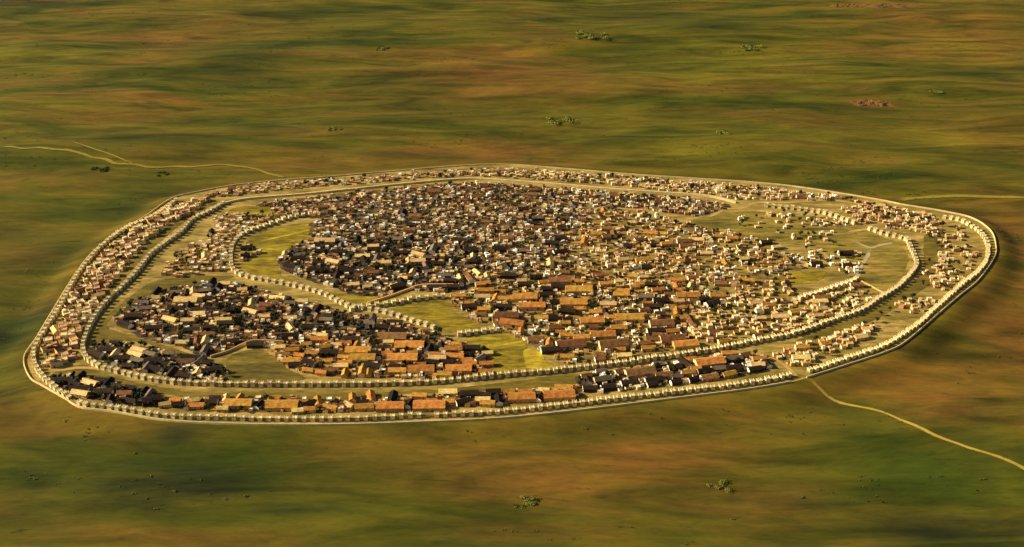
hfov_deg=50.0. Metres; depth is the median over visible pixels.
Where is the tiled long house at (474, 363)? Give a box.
[462,360,476,366]
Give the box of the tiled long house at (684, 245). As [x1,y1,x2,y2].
[679,243,691,247]
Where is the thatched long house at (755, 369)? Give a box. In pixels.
[746,365,762,372]
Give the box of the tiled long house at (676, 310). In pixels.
[673,306,680,314]
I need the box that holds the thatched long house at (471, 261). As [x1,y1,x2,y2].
[467,259,479,263]
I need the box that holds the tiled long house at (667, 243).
[660,241,672,246]
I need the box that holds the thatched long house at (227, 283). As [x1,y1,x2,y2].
[217,281,230,286]
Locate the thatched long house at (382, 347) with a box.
[376,345,390,350]
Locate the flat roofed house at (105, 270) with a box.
[98,266,110,274]
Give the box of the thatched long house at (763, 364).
[750,362,765,367]
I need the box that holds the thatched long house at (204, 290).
[197,287,210,293]
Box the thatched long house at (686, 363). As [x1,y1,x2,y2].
[677,356,693,368]
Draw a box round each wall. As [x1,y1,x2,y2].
[31,197,990,421]
[80,200,918,387]
[210,339,282,357]
[225,178,736,203]
[228,210,435,329]
[349,293,444,311]
[368,283,452,302]
[457,327,493,336]
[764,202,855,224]
[797,276,858,300]
[858,278,882,292]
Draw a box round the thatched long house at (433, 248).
[429,243,437,253]
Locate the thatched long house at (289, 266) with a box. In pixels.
[282,262,297,270]
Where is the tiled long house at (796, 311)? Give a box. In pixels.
[788,308,802,315]
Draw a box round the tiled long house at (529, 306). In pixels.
[521,302,545,310]
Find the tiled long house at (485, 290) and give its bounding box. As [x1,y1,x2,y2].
[478,287,493,293]
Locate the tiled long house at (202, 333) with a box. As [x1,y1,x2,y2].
[200,331,214,336]
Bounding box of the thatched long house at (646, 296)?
[637,294,653,299]
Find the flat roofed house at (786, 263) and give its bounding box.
[784,261,791,265]
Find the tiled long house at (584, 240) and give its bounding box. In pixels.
[580,236,587,245]
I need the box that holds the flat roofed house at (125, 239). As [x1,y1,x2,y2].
[122,236,132,242]
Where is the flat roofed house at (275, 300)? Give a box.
[272,297,279,302]
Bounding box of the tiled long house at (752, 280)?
[738,277,754,283]
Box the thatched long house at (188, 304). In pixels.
[184,301,191,309]
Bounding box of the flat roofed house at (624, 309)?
[622,307,627,312]
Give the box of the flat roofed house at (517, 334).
[514,331,520,337]
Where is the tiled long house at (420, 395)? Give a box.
[411,392,427,399]
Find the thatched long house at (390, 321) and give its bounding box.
[386,319,403,326]
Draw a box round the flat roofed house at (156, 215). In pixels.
[152,212,159,218]
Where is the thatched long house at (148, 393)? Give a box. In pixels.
[143,388,155,397]
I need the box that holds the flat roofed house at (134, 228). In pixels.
[129,226,137,231]
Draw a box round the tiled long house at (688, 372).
[680,369,696,375]
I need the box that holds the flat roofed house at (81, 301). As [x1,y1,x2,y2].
[76,298,84,305]
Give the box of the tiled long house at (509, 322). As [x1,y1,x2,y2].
[499,317,524,328]
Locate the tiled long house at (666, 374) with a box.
[655,371,673,378]
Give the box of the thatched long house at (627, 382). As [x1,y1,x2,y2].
[619,378,639,387]
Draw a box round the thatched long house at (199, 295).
[192,293,205,298]
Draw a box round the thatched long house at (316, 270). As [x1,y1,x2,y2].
[306,267,322,272]
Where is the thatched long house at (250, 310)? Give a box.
[241,307,258,315]
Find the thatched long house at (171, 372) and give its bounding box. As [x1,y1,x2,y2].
[164,366,178,379]
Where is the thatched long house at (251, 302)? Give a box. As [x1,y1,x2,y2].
[247,298,254,308]
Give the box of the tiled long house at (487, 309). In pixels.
[477,306,490,312]
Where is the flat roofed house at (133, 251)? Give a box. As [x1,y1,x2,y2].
[130,249,136,253]
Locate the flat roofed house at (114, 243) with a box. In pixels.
[109,240,117,248]
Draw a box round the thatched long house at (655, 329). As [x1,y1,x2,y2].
[646,327,663,334]
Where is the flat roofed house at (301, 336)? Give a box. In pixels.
[299,334,303,341]
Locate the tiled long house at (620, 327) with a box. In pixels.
[610,325,627,330]
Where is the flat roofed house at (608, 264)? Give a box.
[605,260,611,267]
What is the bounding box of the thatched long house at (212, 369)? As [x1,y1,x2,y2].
[201,365,219,374]
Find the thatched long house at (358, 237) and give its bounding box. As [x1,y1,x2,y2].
[353,235,360,243]
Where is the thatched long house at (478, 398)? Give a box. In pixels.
[475,396,489,402]
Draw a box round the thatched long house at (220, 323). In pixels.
[216,320,233,326]
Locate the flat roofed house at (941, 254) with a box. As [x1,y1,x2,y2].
[937,251,945,257]
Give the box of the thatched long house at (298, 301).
[295,298,308,304]
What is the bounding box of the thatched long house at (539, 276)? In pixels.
[529,274,541,279]
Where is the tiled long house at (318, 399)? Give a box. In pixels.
[313,395,322,407]
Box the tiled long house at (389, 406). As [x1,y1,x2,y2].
[375,401,404,412]
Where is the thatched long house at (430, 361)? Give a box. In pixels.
[424,358,438,365]
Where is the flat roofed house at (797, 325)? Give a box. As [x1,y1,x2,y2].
[793,323,799,328]
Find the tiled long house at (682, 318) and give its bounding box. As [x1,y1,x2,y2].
[671,314,688,321]
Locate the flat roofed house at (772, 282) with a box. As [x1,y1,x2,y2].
[769,279,774,285]
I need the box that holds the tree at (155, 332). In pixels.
[152,330,158,336]
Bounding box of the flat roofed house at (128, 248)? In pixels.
[125,245,131,251]
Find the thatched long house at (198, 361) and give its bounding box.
[190,354,207,367]
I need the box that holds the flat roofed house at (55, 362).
[49,357,62,368]
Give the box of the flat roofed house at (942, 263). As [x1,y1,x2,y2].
[940,261,947,266]
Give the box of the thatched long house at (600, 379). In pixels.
[593,375,612,384]
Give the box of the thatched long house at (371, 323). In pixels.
[356,319,374,326]
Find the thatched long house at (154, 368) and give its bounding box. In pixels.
[148,364,163,372]
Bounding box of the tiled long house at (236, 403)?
[223,398,253,409]
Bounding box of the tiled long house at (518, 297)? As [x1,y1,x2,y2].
[514,293,536,301]
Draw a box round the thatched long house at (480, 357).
[473,353,486,363]
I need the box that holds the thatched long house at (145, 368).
[141,361,152,372]
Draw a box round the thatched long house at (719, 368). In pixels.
[711,365,725,372]
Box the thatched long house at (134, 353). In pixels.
[127,349,144,357]
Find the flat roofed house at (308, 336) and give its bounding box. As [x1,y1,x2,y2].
[305,333,311,338]
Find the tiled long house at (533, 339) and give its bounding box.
[527,336,544,342]
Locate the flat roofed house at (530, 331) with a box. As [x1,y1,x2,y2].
[527,328,533,334]
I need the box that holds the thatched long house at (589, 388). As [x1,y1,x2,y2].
[582,385,597,391]
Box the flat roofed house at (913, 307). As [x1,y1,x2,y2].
[910,304,917,310]
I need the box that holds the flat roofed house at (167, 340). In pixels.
[163,337,171,343]
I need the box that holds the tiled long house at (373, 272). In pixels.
[367,270,379,274]
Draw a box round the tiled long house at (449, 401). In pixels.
[443,398,454,404]
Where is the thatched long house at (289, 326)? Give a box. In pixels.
[285,322,295,331]
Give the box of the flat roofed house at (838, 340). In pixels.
[835,336,841,342]
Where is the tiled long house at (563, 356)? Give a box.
[560,353,574,359]
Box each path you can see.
[50,366,98,371]
[261,230,309,240]
[488,341,522,346]
[707,199,861,216]
[767,357,799,377]
[848,228,867,233]
[856,251,869,276]
[857,242,892,247]
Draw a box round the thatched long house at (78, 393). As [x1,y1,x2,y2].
[69,389,90,398]
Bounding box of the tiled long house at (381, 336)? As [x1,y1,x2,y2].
[376,332,406,341]
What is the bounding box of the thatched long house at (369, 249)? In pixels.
[367,246,378,251]
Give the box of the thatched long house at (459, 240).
[451,238,465,243]
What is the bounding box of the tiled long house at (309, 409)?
[303,406,315,412]
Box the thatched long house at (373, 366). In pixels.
[363,361,382,370]
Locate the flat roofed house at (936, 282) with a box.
[933,280,939,285]
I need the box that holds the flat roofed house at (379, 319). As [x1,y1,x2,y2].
[377,317,382,323]
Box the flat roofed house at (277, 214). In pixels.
[274,211,280,217]
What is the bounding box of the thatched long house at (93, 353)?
[87,349,104,359]
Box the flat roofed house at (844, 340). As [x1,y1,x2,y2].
[841,338,848,343]
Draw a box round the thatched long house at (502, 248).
[494,246,508,251]
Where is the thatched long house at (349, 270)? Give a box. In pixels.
[338,268,353,274]
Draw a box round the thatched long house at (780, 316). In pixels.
[771,313,788,319]
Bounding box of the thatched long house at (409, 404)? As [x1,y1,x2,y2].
[405,398,414,409]
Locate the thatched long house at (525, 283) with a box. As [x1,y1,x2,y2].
[517,281,532,286]
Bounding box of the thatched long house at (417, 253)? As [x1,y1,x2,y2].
[411,250,426,257]
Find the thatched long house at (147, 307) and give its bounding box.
[137,305,151,311]
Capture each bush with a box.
[92,166,108,171]
[327,126,341,130]
[513,494,537,508]
[547,116,577,124]
[575,30,609,38]
[707,479,732,492]
[716,129,732,134]
[740,43,763,50]
[929,89,944,93]
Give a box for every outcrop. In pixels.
[830,4,861,7]
[850,100,894,106]
[858,3,906,7]
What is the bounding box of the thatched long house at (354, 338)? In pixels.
[343,336,360,342]
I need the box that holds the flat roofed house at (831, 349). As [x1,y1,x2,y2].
[828,346,834,352]
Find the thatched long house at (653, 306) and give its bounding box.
[642,303,659,309]
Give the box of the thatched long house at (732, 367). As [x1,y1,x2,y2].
[726,363,743,370]
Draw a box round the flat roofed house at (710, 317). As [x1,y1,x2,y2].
[708,315,716,322]
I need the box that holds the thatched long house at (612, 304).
[600,301,616,307]
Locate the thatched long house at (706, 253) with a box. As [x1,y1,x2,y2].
[700,251,713,255]
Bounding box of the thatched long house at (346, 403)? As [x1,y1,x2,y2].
[342,400,353,409]
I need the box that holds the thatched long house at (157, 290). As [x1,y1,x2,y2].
[150,286,161,297]
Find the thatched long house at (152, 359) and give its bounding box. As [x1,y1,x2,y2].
[144,357,163,364]
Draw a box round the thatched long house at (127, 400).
[120,397,135,405]
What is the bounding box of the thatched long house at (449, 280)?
[443,277,455,282]
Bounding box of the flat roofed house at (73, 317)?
[69,314,77,321]
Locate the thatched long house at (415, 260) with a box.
[410,258,425,263]
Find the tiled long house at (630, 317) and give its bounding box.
[615,313,643,322]
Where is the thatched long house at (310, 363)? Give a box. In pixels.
[301,358,316,367]
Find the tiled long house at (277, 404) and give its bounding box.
[265,399,298,410]
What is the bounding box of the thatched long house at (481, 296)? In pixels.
[474,294,489,299]
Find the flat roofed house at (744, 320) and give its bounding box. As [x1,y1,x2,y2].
[741,318,747,322]
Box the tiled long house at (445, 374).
[437,370,451,378]
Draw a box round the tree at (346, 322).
[342,320,349,327]
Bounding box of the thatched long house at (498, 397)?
[494,393,502,405]
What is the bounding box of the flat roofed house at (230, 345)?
[227,342,234,348]
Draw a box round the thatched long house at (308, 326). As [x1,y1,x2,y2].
[301,323,315,330]
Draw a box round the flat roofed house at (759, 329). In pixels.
[756,326,762,332]
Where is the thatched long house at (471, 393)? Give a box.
[460,389,478,397]
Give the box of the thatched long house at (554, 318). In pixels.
[549,316,562,321]
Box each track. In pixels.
[3,146,284,176]
[71,141,132,163]
[813,382,1023,469]
[901,194,1023,200]
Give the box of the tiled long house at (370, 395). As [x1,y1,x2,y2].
[366,389,375,402]
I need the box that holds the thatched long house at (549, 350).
[540,346,558,353]
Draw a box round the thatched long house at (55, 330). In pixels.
[50,325,60,335]
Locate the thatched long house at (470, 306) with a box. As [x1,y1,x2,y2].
[461,302,477,309]
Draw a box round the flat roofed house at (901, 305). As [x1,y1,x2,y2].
[898,303,904,308]
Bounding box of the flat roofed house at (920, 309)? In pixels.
[918,305,923,311]
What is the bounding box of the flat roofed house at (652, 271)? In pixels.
[649,268,655,274]
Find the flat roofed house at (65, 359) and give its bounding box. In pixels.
[61,356,67,363]
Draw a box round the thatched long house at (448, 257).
[445,256,456,260]
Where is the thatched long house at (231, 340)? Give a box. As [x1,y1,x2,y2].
[220,337,238,346]
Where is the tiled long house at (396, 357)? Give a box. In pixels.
[387,353,417,362]
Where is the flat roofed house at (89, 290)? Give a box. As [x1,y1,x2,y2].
[85,287,93,295]
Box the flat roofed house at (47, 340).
[43,336,52,344]
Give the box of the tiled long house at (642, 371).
[624,365,656,378]
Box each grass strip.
[55,364,576,400]
[82,202,216,333]
[89,275,233,354]
[796,231,948,340]
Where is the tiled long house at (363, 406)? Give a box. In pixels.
[354,403,373,411]
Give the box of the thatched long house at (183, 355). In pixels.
[181,353,199,358]
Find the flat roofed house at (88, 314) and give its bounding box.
[82,311,91,318]
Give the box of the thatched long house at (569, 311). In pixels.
[559,308,574,314]
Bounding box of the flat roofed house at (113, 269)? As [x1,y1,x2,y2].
[108,266,116,272]
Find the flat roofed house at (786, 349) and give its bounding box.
[783,347,789,352]
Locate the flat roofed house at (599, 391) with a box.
[597,388,602,393]
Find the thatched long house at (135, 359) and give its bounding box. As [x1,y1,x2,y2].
[130,356,143,364]
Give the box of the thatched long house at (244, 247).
[240,245,252,250]
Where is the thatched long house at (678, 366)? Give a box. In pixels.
[667,363,682,370]
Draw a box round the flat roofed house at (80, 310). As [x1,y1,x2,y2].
[77,307,84,314]
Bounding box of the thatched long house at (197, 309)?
[190,307,205,310]
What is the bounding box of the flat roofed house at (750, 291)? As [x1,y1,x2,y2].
[747,288,754,295]
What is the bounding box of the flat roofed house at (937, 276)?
[934,274,940,278]
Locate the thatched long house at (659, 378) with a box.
[644,375,663,383]
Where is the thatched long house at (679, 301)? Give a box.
[671,298,684,303]
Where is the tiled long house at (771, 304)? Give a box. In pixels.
[761,302,775,307]
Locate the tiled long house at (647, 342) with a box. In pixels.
[636,340,651,347]
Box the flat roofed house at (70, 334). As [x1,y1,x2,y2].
[66,330,75,338]
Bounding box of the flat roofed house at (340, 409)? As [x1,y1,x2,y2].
[338,406,343,412]
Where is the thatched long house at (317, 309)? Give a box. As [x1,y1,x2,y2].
[311,304,323,315]
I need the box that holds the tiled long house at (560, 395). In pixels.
[543,389,575,401]
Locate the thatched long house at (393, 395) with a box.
[387,390,397,400]
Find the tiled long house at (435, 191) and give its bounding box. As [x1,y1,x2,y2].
[427,189,440,193]
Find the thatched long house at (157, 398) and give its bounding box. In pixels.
[141,394,161,405]
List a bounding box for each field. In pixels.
[225,349,305,381]
[228,206,275,214]
[239,223,410,306]
[390,300,480,330]
[465,334,553,374]
[523,349,552,368]
[775,271,826,284]
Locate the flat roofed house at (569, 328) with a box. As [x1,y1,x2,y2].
[565,326,572,331]
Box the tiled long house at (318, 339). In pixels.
[310,336,328,342]
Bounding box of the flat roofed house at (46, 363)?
[41,359,49,367]
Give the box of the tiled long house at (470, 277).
[464,272,475,283]
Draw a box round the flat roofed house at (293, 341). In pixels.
[288,338,295,344]
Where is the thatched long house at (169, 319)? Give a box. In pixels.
[161,315,179,323]
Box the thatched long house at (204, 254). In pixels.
[201,251,207,258]
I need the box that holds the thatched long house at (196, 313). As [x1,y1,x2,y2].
[188,311,205,317]
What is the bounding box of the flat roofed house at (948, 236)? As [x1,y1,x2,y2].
[944,233,953,238]
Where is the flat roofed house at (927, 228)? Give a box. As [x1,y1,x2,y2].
[924,226,932,231]
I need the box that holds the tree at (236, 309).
[232,305,239,313]
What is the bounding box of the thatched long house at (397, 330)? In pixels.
[390,328,404,331]
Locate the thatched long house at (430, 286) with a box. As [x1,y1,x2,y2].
[427,284,442,289]
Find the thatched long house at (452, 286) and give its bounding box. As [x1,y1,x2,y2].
[446,284,458,289]
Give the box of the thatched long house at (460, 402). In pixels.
[455,396,471,406]
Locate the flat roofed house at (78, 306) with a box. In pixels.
[75,303,81,309]
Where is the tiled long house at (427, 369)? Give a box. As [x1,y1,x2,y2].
[408,364,434,374]
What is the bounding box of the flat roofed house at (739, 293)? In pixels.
[735,290,743,298]
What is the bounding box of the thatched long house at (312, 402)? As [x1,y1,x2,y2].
[300,399,315,406]
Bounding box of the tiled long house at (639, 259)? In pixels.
[635,257,650,263]
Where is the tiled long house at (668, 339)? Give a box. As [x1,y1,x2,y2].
[659,333,685,343]
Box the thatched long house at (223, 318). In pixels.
[214,317,232,320]
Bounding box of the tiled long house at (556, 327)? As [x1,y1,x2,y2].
[548,324,562,330]
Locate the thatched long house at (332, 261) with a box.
[325,257,340,264]
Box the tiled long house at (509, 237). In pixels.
[499,235,513,240]
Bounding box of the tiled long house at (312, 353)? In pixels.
[304,350,318,356]
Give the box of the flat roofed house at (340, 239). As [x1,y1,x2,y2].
[338,236,343,242]
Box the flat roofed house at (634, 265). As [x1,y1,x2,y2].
[631,263,637,268]
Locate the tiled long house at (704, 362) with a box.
[693,355,726,367]
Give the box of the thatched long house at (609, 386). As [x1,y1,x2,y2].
[600,383,616,390]
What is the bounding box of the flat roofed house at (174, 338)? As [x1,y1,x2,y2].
[171,335,178,340]
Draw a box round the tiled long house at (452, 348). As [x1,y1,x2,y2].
[444,345,461,352]
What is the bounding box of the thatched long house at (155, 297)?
[152,295,166,300]
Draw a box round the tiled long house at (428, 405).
[412,400,445,411]
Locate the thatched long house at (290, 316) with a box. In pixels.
[283,315,296,321]
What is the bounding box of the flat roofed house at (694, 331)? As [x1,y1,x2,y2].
[691,328,699,335]
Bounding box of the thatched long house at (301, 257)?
[291,255,305,261]
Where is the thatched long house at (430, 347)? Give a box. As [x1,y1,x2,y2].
[424,343,433,354]
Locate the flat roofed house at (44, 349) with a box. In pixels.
[40,345,47,352]
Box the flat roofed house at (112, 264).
[109,262,117,266]
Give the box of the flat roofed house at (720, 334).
[716,331,723,338]
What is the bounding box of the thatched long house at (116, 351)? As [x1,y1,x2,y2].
[110,348,120,356]
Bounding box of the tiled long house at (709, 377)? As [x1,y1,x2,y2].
[700,373,719,381]
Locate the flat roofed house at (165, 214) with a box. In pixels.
[162,212,169,218]
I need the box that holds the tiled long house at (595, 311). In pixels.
[589,309,601,314]
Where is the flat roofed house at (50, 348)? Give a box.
[47,344,56,352]
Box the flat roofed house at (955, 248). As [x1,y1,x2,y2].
[951,245,959,251]
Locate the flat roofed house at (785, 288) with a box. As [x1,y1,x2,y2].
[783,286,790,291]
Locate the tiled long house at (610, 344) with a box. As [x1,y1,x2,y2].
[598,338,628,350]
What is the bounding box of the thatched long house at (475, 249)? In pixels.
[464,247,478,252]
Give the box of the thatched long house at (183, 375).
[176,371,192,379]
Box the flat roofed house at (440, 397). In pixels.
[437,394,443,399]
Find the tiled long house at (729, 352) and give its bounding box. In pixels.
[721,350,736,355]
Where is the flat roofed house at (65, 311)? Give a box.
[62,309,70,315]
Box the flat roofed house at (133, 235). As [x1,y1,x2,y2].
[128,233,136,238]
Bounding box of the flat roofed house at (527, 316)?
[524,314,530,319]
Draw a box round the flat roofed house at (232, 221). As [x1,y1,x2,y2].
[228,219,235,224]
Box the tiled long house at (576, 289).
[565,285,592,294]
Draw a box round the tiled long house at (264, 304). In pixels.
[258,302,275,308]
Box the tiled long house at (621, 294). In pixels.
[613,292,629,297]
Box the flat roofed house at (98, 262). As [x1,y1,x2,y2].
[93,261,101,266]
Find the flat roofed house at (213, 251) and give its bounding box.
[209,249,216,255]
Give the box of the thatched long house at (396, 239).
[388,236,402,241]
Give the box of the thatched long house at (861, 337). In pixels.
[853,333,868,340]
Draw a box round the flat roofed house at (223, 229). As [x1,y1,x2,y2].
[220,226,227,232]
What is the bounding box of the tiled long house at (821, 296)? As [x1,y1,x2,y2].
[812,294,830,300]
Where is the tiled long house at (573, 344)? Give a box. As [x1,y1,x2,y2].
[555,338,586,350]
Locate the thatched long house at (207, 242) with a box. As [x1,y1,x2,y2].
[196,240,210,246]
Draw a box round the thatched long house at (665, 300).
[652,298,669,303]
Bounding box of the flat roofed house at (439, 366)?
[436,363,442,368]
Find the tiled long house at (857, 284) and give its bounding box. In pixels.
[849,282,863,287]
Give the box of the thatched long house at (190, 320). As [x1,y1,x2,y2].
[180,317,195,323]
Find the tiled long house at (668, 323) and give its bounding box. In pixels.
[648,319,674,327]
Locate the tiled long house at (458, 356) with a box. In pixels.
[446,352,463,359]
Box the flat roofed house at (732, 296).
[730,294,735,299]
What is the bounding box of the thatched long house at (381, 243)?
[373,241,385,246]
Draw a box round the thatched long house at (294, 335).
[281,332,298,339]
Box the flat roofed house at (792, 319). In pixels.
[789,317,795,322]
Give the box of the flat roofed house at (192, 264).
[190,262,197,267]
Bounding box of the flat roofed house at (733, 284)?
[731,281,736,287]
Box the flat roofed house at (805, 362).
[800,358,809,366]
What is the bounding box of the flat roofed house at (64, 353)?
[61,350,68,357]
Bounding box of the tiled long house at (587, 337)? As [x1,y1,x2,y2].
[573,334,590,340]
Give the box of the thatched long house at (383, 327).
[376,323,390,330]
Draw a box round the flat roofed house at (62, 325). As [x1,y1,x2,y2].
[58,323,67,330]
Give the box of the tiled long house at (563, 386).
[554,384,572,389]
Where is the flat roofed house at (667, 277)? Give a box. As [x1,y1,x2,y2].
[664,274,671,279]
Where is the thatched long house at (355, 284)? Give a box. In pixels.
[346,281,359,287]
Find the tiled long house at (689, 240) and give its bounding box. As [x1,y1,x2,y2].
[676,238,691,244]
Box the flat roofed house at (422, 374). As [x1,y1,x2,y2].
[420,371,424,378]
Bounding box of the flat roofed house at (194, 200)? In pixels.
[191,197,197,203]
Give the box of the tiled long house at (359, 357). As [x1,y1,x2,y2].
[349,353,375,362]
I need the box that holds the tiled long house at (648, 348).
[641,345,655,351]
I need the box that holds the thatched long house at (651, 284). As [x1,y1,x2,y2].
[645,281,657,286]
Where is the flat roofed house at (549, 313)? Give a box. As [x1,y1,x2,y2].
[546,310,552,315]
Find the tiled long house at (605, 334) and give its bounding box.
[589,330,615,339]
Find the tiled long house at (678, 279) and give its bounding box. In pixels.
[670,277,682,282]
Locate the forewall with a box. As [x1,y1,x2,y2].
[23,164,996,425]
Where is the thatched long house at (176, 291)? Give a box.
[168,289,181,294]
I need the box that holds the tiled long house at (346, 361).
[337,360,351,365]
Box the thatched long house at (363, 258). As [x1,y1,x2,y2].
[360,255,367,265]
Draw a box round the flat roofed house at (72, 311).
[70,309,79,315]
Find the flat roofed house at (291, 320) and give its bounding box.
[287,317,293,323]
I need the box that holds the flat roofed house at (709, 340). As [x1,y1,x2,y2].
[706,337,712,342]
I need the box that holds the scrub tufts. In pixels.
[0,0,1020,544]
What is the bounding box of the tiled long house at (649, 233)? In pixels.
[643,230,657,235]
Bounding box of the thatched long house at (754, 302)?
[749,300,762,305]
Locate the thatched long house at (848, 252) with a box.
[837,250,853,255]
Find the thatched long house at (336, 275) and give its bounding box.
[332,272,339,278]
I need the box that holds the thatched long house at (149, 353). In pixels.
[142,350,157,356]
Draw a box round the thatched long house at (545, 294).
[539,291,554,297]
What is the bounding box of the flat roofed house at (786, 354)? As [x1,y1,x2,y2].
[782,352,789,357]
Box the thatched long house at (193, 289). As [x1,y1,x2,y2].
[190,286,196,295]
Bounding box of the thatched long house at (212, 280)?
[207,277,216,286]
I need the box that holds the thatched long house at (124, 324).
[116,319,133,329]
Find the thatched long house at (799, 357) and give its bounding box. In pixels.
[791,354,810,361]
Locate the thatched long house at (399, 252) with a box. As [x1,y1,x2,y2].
[392,250,407,255]
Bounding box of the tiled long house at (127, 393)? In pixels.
[116,390,132,396]
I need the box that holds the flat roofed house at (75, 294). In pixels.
[69,291,79,297]
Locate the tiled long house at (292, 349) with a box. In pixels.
[285,347,299,352]
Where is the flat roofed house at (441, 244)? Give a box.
[438,241,444,246]
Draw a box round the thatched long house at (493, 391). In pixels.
[486,388,500,394]
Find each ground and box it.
[0,0,1023,546]
[25,165,995,423]
[50,376,167,408]
[92,343,226,380]
[113,283,456,356]
[170,386,587,413]
[256,183,730,218]
[264,340,492,378]
[277,239,484,296]
[309,206,583,283]
[444,279,732,364]
[534,207,800,290]
[575,354,769,392]
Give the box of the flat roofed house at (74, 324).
[71,320,79,327]
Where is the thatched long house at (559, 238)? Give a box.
[555,235,566,240]
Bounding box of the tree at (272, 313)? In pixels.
[269,311,278,317]
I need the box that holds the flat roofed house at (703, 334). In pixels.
[700,332,707,337]
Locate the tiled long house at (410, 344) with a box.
[394,340,424,350]
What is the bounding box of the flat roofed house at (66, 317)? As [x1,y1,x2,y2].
[62,314,69,321]
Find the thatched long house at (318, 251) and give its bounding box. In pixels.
[315,249,329,253]
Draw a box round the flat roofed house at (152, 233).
[148,229,156,237]
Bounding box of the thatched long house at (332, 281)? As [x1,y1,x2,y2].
[328,279,340,284]
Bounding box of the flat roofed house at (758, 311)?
[754,307,763,314]
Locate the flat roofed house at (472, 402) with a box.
[469,400,475,405]
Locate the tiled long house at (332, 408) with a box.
[322,403,337,412]
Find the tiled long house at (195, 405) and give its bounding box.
[188,402,205,408]
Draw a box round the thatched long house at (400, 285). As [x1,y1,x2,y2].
[390,282,405,289]
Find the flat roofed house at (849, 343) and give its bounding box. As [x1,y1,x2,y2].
[846,341,853,346]
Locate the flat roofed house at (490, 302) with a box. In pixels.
[488,300,495,305]
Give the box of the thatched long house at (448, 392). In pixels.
[438,388,456,395]
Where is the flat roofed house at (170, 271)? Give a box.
[167,268,172,273]
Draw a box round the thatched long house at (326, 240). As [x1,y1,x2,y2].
[313,237,335,244]
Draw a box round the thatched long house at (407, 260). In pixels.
[405,257,411,263]
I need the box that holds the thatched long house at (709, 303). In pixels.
[704,298,720,306]
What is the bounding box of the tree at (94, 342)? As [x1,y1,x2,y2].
[90,340,97,347]
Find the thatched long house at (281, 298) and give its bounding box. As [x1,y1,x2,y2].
[269,295,286,301]
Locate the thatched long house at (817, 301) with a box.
[811,298,828,304]
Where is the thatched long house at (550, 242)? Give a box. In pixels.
[545,240,558,245]
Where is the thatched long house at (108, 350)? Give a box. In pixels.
[96,346,115,353]
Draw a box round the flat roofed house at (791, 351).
[789,349,794,354]
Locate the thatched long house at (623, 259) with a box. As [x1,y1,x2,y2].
[616,256,629,262]
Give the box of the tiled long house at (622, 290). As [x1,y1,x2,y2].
[616,288,629,291]
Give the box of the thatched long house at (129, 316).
[123,312,141,319]
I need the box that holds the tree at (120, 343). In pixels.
[117,341,123,349]
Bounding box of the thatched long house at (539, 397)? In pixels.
[536,392,543,402]
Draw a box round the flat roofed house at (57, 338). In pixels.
[54,335,60,342]
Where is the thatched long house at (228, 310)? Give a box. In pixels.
[225,306,242,313]
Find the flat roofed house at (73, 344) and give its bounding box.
[69,340,78,348]
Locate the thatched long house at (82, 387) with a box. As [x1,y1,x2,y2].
[69,385,89,390]
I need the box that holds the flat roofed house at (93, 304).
[88,300,99,307]
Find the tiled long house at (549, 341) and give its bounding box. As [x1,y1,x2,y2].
[545,337,552,346]
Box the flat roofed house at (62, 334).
[60,332,66,338]
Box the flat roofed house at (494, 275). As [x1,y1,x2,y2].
[491,272,496,277]
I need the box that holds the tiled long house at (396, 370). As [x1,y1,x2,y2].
[388,367,406,374]
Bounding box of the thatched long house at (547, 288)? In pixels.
[540,286,552,291]
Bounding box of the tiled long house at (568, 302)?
[559,298,587,307]
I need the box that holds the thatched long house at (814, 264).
[809,261,822,266]
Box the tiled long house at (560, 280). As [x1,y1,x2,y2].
[549,277,571,284]
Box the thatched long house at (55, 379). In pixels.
[51,376,72,384]
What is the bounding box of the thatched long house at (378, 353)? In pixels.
[368,351,381,356]
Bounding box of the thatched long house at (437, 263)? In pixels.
[431,260,443,265]
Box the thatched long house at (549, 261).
[546,257,553,267]
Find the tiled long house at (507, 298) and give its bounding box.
[498,295,513,301]
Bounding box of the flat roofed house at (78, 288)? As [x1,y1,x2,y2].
[75,285,83,293]
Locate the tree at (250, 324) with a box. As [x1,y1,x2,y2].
[247,321,255,327]
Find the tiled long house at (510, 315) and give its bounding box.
[494,312,518,319]
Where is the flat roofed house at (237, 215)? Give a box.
[235,212,242,218]
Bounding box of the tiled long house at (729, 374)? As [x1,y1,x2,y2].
[721,370,737,378]
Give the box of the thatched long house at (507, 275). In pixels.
[500,272,515,278]
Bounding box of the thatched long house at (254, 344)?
[246,341,264,348]
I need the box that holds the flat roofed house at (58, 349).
[54,346,64,355]
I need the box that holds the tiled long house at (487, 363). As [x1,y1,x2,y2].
[479,361,493,367]
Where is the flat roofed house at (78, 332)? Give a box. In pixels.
[75,328,82,335]
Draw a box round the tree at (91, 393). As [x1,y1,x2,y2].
[87,390,94,398]
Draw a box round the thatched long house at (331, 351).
[321,349,339,355]
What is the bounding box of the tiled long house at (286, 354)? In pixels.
[275,352,289,357]
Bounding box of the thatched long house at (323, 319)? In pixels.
[319,317,333,322]
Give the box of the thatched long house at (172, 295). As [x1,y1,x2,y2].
[167,292,177,301]
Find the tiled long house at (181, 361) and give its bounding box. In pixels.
[176,358,195,365]
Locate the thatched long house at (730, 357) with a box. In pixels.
[724,355,743,361]
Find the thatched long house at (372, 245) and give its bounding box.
[367,244,378,246]
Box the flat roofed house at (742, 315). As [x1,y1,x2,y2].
[738,312,747,319]
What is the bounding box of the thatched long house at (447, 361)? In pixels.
[439,359,453,365]
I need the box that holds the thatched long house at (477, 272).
[472,268,482,275]
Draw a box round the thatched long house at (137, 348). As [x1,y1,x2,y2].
[130,345,148,351]
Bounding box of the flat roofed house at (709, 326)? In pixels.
[706,323,712,329]
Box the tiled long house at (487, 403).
[479,400,494,407]
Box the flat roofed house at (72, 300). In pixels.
[68,296,77,303]
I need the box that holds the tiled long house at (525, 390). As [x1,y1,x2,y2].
[518,389,532,391]

